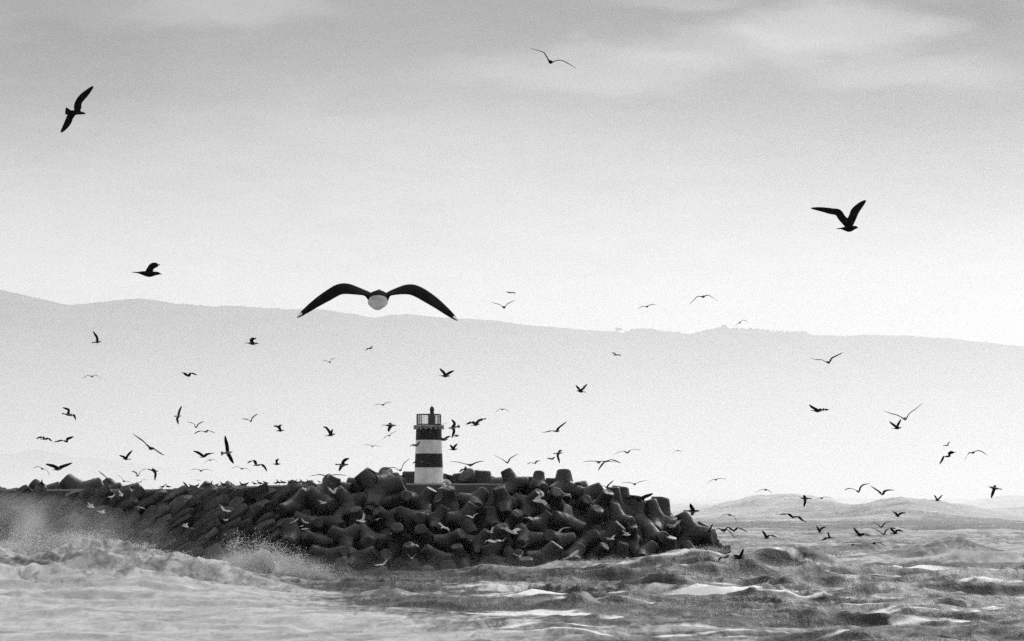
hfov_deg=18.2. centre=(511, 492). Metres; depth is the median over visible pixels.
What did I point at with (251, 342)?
flying gull
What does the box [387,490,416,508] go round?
tetrapod
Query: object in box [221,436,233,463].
flying gull
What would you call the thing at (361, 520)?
flying gull
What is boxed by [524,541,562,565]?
tetrapod
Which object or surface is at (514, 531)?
flying gull
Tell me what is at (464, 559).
tetrapod
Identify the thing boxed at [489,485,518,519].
tetrapod
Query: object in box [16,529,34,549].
boulder
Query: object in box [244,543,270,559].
boulder
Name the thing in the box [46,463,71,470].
flying gull
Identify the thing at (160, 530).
boulder
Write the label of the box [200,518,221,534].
boulder
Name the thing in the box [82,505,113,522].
boulder
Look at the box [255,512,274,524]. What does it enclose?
boulder
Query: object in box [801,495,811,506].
flying gull
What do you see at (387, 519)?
tetrapod
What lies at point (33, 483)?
tetrapod
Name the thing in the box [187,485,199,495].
boulder
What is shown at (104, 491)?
boulder
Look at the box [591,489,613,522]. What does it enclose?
tetrapod
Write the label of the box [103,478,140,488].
tetrapod
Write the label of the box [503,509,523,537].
tetrapod
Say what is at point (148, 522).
boulder
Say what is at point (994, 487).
flying gull
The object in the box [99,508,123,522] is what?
boulder
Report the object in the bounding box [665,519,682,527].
flying gull
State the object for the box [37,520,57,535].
boulder
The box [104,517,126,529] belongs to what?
boulder
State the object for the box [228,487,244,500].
boulder
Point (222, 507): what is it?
flying gull
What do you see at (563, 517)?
tetrapod
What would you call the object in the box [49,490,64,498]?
boulder
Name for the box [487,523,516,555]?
tetrapod
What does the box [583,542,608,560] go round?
tetrapod
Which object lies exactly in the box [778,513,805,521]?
flying gull
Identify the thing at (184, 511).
boulder
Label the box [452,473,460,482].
tetrapod
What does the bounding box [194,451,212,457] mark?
flying gull
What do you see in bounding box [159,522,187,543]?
boulder
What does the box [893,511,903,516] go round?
flying gull
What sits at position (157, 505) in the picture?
boulder
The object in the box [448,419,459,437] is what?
flying gull
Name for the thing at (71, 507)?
boulder
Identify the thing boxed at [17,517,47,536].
boulder
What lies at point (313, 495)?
tetrapod
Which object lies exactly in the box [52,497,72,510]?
boulder
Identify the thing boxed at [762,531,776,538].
flying gull
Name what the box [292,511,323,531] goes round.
tetrapod
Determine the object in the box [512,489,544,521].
tetrapod
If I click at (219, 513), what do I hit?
boulder
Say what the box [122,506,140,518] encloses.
boulder
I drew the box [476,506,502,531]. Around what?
tetrapod
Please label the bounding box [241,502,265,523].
boulder
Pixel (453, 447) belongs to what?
flying gull
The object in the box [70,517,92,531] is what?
boulder
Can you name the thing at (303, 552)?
tetrapod
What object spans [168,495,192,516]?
boulder
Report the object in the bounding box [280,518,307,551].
tetrapod
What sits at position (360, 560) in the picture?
tetrapod
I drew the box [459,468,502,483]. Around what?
tetrapod
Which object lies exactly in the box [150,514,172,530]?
boulder
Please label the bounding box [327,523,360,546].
tetrapod
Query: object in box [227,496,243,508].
boulder
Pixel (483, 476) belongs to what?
tetrapod
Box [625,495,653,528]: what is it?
tetrapod
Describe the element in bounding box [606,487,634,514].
tetrapod
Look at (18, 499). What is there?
boulder
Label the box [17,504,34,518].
boulder
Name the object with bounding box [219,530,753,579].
splash
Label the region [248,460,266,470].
flying gull
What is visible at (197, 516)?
boulder
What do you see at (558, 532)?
flying gull
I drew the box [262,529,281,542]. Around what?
boulder
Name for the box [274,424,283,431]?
flying gull
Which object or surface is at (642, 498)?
flying gull
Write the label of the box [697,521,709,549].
tetrapod
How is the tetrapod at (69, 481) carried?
on the breakwater
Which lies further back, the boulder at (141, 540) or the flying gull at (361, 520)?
the boulder at (141, 540)
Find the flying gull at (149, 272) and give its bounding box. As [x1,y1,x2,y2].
[133,263,161,276]
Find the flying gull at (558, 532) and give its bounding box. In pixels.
[553,527,569,533]
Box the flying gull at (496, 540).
[484,537,506,543]
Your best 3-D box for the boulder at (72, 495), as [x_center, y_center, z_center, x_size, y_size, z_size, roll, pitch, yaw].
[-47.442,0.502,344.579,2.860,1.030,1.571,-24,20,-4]
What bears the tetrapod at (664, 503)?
on the breakwater
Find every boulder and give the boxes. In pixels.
[0,490,12,496]
[0,493,12,509]
[0,493,26,511]
[0,506,23,526]
[0,520,7,527]
[0,525,20,541]
[0,526,7,538]
[1,517,25,538]
[8,485,31,502]
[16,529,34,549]
[17,496,37,509]
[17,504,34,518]
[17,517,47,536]
[18,485,48,503]
[26,504,53,520]
[31,495,58,513]
[31,526,57,549]
[34,544,49,551]
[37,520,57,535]
[45,507,63,523]
[45,515,70,531]
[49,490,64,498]
[49,525,72,548]
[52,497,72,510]
[59,490,80,501]
[62,525,80,545]
[65,499,90,512]
[68,513,77,521]
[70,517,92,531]
[74,487,95,512]
[76,495,106,514]
[78,510,89,517]
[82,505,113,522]
[82,518,114,537]
[86,527,104,538]
[90,482,113,498]
[98,528,117,539]
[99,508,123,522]
[103,485,132,504]
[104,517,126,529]
[105,496,120,507]
[113,497,139,513]
[113,510,141,534]
[113,528,137,540]
[122,486,144,500]
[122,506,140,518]
[131,536,150,546]
[133,528,152,538]
[134,496,154,513]
[135,516,155,530]
[137,505,156,525]
[139,490,154,500]
[146,541,160,548]
[147,522,168,544]
[149,504,170,519]
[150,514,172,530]
[152,488,166,504]
[154,502,168,507]
[159,485,187,503]
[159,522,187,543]
[159,538,178,552]
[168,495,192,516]
[169,513,192,531]
[171,541,202,551]
[172,507,195,522]
[177,527,202,547]
[179,494,201,507]
[183,546,204,556]
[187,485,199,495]
[188,508,207,527]
[192,519,208,530]
[193,493,216,514]
[194,484,217,506]
[196,534,208,548]
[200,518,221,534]
[200,545,216,558]
[201,493,230,511]
[202,506,233,521]
[204,527,219,548]
[212,527,238,547]
[214,542,222,553]
[215,552,231,561]
[216,485,234,495]
[216,537,241,557]
[218,517,241,532]
[221,503,248,524]
[225,526,251,543]
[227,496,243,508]
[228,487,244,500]
[229,518,252,530]
[230,551,247,563]
[231,540,259,554]
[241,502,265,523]
[243,483,268,502]
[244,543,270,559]
[247,519,275,538]
[247,527,264,541]
[248,499,270,509]
[254,488,276,501]
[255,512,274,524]
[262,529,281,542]
[263,494,282,514]
[263,518,288,537]
[267,539,283,552]
[269,482,297,501]
[273,513,284,521]
[273,552,286,561]
[287,486,304,498]
[301,509,311,514]
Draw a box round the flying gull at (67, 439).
[55,436,73,442]
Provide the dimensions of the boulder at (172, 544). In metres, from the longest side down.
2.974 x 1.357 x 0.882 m
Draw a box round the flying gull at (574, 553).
[562,549,580,559]
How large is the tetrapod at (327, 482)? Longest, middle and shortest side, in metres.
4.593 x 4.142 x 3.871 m
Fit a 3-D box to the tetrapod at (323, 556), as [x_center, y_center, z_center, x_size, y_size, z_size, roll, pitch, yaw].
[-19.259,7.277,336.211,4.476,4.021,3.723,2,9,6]
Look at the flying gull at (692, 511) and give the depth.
113.59 m
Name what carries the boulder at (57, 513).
on the breakwater
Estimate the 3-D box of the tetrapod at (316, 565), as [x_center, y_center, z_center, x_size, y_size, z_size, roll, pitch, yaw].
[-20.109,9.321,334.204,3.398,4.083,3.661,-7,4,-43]
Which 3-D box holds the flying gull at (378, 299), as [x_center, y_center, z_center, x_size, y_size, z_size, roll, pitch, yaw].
[-0.999,-1.401,23.403,1.095,0.279,0.540,0,0,22]
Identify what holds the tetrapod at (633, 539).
on the breakwater
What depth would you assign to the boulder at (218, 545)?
337.81 m
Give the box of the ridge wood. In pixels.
[5,290,874,335]
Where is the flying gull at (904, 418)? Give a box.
[885,405,919,419]
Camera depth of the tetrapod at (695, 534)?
360.50 m
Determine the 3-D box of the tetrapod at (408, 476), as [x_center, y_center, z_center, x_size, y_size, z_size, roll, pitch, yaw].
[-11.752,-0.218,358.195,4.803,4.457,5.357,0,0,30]
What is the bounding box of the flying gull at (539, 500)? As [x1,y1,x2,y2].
[533,493,549,508]
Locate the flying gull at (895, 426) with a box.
[889,419,901,428]
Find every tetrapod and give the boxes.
[28,479,59,488]
[59,474,103,488]
[93,478,122,488]
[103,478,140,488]
[199,481,230,487]
[225,480,246,486]
[277,487,308,517]
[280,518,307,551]
[287,480,313,484]
[287,545,316,566]
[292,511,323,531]
[300,530,335,548]
[304,486,338,515]
[305,482,318,508]
[307,545,348,572]
[312,564,324,571]
[315,474,340,495]
[319,506,346,529]
[322,474,353,493]
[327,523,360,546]
[330,485,366,521]
[334,556,355,572]
[344,545,378,570]
[346,477,361,492]
[346,506,376,527]
[354,467,406,507]
[358,523,386,550]
[363,489,393,515]
[365,564,388,570]
[372,506,398,532]
[373,467,405,487]
[373,548,392,570]
[380,523,413,560]
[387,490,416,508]
[391,542,424,570]
[394,506,430,534]
[402,471,414,482]
[410,486,435,511]
[412,524,432,553]
[420,544,455,570]
[420,565,434,571]
[425,504,451,533]
[431,528,466,552]
[432,486,459,511]
[439,560,456,569]
[443,474,452,482]
[444,501,478,534]
[450,544,472,568]
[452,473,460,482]
[457,487,489,517]
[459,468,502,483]
[462,528,490,559]
[475,470,491,483]
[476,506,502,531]
[477,544,505,564]
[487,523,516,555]
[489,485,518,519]
[494,562,508,565]
[501,468,529,495]
[502,546,523,565]
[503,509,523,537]
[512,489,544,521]
[514,523,543,551]
[517,556,534,566]
[521,470,548,494]
[524,510,553,532]
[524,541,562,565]
[540,487,566,512]
[542,529,575,550]
[545,478,554,485]
[548,469,584,499]
[551,504,586,535]
[558,542,585,560]
[564,495,591,515]
[574,481,587,486]
[574,505,603,530]
[575,529,601,553]
[583,482,603,498]
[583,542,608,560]
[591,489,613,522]
[598,521,625,554]
[600,556,611,559]
[602,503,635,528]
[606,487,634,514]
[606,540,628,559]
[612,485,629,502]
[620,524,641,557]
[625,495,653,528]
[629,540,659,558]
[640,523,668,546]
[645,499,678,534]
[651,496,682,538]
[657,535,676,553]
[674,511,716,548]
[680,540,704,549]
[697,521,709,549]
[708,538,718,550]
[718,542,723,552]
[723,545,730,553]
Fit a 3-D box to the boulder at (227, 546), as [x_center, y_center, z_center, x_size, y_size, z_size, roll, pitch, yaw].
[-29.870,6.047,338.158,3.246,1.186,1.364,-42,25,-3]
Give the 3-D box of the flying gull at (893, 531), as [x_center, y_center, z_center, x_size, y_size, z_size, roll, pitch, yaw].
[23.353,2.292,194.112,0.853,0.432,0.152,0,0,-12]
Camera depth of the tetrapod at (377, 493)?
342.73 m
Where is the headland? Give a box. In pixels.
[0,449,261,488]
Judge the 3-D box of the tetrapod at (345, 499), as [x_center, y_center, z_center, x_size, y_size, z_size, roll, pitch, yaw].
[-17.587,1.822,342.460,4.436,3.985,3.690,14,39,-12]
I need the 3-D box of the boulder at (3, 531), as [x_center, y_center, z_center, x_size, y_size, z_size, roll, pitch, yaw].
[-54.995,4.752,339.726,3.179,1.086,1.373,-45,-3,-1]
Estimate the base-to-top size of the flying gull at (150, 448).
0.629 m
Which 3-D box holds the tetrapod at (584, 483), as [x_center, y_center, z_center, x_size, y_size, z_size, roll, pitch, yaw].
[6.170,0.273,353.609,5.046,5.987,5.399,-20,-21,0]
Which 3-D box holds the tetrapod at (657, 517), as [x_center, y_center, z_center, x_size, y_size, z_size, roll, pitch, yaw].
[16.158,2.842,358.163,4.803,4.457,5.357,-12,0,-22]
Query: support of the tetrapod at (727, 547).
on the breakwater
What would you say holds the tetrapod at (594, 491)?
on the breakwater
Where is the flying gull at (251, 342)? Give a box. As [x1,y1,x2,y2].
[248,337,257,344]
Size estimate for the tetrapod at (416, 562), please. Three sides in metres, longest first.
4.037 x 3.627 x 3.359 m
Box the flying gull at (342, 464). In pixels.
[335,458,348,470]
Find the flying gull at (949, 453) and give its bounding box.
[939,451,954,463]
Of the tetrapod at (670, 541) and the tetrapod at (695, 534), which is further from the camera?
the tetrapod at (695, 534)
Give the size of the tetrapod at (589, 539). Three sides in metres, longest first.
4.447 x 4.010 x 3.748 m
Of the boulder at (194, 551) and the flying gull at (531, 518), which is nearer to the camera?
the flying gull at (531, 518)
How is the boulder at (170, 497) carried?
on the breakwater
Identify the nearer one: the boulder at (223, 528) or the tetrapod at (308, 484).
the boulder at (223, 528)
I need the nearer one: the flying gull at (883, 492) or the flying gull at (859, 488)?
the flying gull at (859, 488)
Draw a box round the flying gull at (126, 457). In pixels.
[119,450,132,459]
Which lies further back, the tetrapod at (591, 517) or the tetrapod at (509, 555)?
the tetrapod at (591, 517)
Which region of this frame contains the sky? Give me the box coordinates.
[0,0,1023,345]
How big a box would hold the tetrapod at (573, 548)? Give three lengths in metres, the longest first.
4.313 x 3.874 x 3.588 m
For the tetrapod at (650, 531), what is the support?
on the breakwater
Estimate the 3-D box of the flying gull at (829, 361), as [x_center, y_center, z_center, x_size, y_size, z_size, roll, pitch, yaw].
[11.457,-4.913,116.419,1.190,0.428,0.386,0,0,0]
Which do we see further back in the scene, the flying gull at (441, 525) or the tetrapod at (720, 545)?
the tetrapod at (720, 545)
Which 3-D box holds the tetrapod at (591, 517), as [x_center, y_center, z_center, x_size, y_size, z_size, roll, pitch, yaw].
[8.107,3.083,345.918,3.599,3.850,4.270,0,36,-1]
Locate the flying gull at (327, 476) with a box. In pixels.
[312,474,346,477]
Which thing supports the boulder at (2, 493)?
on the breakwater
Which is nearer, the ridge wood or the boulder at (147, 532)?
the boulder at (147, 532)
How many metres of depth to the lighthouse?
350.74 m
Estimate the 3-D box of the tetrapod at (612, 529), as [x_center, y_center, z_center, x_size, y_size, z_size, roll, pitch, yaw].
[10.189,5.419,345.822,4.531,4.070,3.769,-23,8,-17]
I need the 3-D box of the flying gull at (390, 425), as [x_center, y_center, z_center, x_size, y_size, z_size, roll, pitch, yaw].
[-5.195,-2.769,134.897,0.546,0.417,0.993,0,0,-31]
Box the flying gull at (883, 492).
[871,486,890,494]
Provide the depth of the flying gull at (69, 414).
172.56 m
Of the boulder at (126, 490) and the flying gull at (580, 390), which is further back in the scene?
the boulder at (126, 490)
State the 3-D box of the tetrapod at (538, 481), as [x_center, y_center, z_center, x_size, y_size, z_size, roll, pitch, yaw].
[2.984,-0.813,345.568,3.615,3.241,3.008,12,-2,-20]
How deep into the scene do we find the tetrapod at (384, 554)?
334.74 m
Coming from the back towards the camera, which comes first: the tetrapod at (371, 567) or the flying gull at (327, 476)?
the tetrapod at (371, 567)
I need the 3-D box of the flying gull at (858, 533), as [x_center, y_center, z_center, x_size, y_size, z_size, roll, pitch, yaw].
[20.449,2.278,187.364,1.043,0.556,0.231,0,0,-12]
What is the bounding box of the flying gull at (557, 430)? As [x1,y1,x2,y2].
[546,422,565,431]
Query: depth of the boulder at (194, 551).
336.42 m
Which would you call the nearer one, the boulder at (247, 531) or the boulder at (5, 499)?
the boulder at (247, 531)
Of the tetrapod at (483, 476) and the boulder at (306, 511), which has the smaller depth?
the boulder at (306, 511)
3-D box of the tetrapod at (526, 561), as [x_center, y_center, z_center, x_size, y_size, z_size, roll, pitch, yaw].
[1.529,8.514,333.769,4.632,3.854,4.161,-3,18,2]
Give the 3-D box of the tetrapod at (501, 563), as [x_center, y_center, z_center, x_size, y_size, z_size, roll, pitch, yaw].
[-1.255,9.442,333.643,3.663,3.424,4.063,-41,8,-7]
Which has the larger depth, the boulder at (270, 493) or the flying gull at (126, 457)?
the boulder at (270, 493)
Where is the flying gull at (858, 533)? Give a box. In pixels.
[853,527,869,536]
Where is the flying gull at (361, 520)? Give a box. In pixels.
[356,512,365,521]
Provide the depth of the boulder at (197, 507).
343.37 m
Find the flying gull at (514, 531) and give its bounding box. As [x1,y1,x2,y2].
[501,525,521,533]
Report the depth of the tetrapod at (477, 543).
337.67 m
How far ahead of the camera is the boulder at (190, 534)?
338.73 m
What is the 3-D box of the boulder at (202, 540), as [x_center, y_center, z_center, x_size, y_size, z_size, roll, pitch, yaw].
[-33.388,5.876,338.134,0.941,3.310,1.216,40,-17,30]
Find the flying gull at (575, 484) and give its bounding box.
[564,478,580,486]
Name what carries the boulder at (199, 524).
on the breakwater
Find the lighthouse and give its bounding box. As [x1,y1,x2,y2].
[413,406,443,482]
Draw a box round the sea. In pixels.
[0,494,1023,640]
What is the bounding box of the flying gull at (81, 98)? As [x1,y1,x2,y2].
[61,86,93,132]
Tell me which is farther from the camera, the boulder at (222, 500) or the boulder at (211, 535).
the boulder at (222, 500)
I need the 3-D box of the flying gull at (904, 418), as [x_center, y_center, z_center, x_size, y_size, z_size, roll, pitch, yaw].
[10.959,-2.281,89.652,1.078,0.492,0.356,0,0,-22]
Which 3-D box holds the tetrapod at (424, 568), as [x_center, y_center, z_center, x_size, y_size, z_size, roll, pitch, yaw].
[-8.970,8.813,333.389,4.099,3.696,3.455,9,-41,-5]
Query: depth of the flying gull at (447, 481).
159.33 m
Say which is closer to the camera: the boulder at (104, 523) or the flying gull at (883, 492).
the flying gull at (883, 492)
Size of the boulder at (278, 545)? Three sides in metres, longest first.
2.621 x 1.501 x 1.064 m
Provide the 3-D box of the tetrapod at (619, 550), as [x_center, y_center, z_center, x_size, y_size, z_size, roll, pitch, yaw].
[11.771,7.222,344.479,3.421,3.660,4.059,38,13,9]
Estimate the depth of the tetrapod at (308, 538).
337.15 m
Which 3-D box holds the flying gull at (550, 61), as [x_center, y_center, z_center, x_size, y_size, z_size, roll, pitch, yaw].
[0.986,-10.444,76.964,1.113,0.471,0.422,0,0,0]
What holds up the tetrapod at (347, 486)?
on the breakwater
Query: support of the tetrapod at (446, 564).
on the breakwater
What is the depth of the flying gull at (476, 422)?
163.25 m
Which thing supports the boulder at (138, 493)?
on the breakwater
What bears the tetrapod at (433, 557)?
on the breakwater
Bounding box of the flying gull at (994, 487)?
[990,485,1001,497]
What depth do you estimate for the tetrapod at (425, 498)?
341.80 m
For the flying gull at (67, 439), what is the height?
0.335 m
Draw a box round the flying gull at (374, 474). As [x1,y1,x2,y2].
[368,469,380,482]
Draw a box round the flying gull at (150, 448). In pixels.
[133,434,163,454]
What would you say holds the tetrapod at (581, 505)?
on the breakwater
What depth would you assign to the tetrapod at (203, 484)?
351.34 m
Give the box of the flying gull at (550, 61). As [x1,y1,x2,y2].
[531,48,574,67]
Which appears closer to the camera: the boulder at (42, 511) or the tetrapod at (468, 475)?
the boulder at (42, 511)
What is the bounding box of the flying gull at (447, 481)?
[439,479,454,486]
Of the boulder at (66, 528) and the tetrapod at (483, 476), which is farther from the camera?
the tetrapod at (483, 476)
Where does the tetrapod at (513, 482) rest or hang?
on the breakwater
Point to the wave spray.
(19, 543)
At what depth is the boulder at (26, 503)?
343.20 m
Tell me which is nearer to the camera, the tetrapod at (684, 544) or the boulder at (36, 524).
the boulder at (36, 524)
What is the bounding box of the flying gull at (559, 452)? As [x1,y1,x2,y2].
[553,450,561,462]
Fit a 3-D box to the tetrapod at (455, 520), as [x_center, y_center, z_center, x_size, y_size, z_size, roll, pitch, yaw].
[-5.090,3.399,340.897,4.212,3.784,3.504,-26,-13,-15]
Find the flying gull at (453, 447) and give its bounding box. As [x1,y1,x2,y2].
[450,443,457,450]
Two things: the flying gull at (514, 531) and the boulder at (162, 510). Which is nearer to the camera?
the flying gull at (514, 531)
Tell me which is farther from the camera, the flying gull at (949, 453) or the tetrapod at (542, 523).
the tetrapod at (542, 523)
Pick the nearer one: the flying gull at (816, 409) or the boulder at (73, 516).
the flying gull at (816, 409)
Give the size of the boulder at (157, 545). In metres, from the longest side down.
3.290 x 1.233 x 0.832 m
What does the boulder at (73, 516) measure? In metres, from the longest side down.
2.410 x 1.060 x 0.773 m
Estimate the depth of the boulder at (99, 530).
339.62 m
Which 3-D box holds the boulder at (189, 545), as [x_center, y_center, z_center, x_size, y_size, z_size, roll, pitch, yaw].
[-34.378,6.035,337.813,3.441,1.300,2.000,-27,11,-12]
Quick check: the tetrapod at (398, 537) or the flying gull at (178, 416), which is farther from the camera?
the tetrapod at (398, 537)
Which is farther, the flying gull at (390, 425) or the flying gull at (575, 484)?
the flying gull at (575, 484)
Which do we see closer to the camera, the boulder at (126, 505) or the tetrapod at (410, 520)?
the tetrapod at (410, 520)
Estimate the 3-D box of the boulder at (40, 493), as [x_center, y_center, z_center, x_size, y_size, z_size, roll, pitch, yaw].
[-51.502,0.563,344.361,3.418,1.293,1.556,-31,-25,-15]
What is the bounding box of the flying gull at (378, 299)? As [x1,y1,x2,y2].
[297,283,457,320]
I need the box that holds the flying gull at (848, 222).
[811,200,865,231]
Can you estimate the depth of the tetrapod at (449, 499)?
341.46 m
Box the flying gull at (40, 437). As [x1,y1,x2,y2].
[36,436,51,440]
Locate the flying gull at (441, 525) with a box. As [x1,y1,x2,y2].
[437,522,449,532]
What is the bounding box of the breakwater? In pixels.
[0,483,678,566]
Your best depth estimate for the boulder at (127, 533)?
338.68 m
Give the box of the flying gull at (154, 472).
[148,468,157,479]
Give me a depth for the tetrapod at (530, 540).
337.39 m
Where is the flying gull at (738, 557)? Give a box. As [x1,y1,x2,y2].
[733,549,743,559]
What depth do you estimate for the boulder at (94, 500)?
343.18 m
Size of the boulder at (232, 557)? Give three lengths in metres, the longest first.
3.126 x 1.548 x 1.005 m
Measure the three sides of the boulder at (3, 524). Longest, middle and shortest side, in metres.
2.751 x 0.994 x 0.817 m
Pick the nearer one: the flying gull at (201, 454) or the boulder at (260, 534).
the flying gull at (201, 454)
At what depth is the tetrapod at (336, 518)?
340.04 m
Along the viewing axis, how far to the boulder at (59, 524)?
340.24 m
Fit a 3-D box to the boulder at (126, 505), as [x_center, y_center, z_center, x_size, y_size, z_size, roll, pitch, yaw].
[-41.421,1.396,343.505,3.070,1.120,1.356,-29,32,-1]
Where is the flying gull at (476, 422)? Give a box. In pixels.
[466,418,486,425]
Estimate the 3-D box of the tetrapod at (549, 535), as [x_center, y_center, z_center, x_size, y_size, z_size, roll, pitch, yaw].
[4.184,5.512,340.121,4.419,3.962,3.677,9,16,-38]
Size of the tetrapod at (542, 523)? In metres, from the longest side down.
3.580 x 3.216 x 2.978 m
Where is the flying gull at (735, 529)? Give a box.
[724,527,746,531]
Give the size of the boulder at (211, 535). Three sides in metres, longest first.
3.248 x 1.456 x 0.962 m
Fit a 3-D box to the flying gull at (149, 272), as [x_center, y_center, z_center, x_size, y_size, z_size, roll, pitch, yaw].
[-7.271,-4.440,63.798,0.526,0.262,1.144,0,0,-32]
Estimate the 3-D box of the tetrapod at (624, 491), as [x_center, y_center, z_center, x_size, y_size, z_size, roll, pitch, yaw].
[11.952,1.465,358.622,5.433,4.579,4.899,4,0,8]
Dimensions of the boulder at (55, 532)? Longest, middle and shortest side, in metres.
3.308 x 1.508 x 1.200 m
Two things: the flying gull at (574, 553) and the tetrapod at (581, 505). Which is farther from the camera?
the tetrapod at (581, 505)
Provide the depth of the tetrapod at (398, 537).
337.13 m
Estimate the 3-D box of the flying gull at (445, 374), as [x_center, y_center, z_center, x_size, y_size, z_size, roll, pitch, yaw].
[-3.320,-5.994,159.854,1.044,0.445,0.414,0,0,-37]
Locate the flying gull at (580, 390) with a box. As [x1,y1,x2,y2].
[576,384,586,392]
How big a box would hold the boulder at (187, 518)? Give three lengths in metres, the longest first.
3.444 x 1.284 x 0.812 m
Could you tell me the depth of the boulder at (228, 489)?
344.31 m
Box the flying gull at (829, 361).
[811,352,842,363]
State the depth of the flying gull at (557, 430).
139.17 m
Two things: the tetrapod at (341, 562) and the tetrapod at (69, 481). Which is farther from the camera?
the tetrapod at (69, 481)
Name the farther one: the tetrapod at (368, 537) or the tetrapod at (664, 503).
the tetrapod at (664, 503)
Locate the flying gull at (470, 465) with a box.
[451,461,482,466]
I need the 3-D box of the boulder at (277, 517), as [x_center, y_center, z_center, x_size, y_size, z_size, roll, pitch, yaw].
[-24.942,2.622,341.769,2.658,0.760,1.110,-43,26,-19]
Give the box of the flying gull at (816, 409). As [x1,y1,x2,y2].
[809,404,828,411]
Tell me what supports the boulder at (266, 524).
on the breakwater
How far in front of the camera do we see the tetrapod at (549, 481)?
348.10 m
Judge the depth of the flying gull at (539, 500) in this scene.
123.21 m
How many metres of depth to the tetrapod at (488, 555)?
335.40 m
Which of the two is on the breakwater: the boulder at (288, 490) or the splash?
the boulder at (288, 490)
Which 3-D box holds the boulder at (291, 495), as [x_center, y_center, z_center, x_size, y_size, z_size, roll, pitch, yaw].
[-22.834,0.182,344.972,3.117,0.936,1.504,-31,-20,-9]
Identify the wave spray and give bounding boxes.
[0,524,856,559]
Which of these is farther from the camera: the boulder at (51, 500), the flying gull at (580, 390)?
the boulder at (51, 500)
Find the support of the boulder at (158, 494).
on the breakwater
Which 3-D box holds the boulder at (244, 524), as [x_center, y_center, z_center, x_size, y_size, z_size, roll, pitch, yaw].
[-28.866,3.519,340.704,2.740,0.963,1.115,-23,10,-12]
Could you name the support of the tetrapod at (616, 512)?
on the breakwater
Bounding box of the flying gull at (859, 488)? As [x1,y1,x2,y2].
[845,483,869,492]
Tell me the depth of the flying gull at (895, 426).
179.33 m
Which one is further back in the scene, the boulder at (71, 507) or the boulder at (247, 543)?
the boulder at (71, 507)
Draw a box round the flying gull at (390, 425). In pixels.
[383,423,395,431]
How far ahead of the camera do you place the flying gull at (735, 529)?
137.59 m
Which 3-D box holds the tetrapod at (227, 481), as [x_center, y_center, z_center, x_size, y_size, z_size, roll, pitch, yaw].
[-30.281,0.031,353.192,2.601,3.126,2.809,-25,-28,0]
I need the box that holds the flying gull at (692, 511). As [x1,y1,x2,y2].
[683,503,698,515]
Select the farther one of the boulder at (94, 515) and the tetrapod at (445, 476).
the tetrapod at (445, 476)
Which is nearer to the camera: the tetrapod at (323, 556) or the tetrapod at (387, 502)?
the tetrapod at (323, 556)
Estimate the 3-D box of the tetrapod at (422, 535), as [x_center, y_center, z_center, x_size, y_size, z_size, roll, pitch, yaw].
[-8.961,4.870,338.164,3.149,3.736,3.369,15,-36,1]
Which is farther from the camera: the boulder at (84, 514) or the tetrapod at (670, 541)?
the tetrapod at (670, 541)
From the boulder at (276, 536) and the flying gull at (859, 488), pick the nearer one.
the flying gull at (859, 488)
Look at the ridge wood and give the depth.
7987.33 m
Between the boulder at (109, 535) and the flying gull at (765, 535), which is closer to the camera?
the flying gull at (765, 535)
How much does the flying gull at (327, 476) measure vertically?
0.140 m
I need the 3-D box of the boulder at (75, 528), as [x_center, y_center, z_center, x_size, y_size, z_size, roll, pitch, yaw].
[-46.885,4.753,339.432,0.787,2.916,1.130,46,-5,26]
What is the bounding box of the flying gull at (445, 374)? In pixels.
[438,368,453,376]
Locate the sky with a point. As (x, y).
(279, 154)
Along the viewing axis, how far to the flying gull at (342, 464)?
139.25 m
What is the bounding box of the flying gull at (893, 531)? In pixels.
[890,527,902,533]
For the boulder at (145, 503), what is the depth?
343.06 m
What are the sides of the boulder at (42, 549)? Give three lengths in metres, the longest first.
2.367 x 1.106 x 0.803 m
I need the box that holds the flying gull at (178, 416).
[174,406,181,424]
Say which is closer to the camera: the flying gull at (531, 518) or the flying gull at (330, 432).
the flying gull at (330, 432)
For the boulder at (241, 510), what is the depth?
341.96 m
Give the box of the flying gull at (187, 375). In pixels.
[182,372,196,376]
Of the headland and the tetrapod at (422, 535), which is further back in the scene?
the headland
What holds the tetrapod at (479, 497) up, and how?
on the breakwater
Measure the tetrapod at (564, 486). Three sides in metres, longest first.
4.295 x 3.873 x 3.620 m
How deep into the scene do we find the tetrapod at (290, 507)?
341.61 m
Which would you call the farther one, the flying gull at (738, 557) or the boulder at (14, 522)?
the boulder at (14, 522)
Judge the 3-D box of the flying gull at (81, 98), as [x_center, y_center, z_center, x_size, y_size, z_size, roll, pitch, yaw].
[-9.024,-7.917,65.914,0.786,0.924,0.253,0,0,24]
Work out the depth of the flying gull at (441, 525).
220.30 m
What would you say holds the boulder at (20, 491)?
on the breakwater
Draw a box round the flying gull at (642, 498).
[625,493,652,502]
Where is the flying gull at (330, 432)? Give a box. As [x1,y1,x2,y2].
[323,426,334,435]
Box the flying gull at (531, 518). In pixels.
[522,517,540,519]
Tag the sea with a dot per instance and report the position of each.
(947, 569)
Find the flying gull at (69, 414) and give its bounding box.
[62,407,75,419]
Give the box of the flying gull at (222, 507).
[219,504,231,511]
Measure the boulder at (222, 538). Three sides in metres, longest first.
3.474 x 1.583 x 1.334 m
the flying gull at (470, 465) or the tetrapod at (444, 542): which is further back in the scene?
the tetrapod at (444, 542)
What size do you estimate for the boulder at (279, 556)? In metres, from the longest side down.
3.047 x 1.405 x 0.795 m
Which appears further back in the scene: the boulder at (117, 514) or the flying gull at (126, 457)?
the boulder at (117, 514)
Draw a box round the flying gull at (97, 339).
[92,331,100,342]
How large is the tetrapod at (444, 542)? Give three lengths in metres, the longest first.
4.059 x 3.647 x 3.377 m
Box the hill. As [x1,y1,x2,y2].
[0,290,1023,497]
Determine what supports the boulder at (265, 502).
on the breakwater

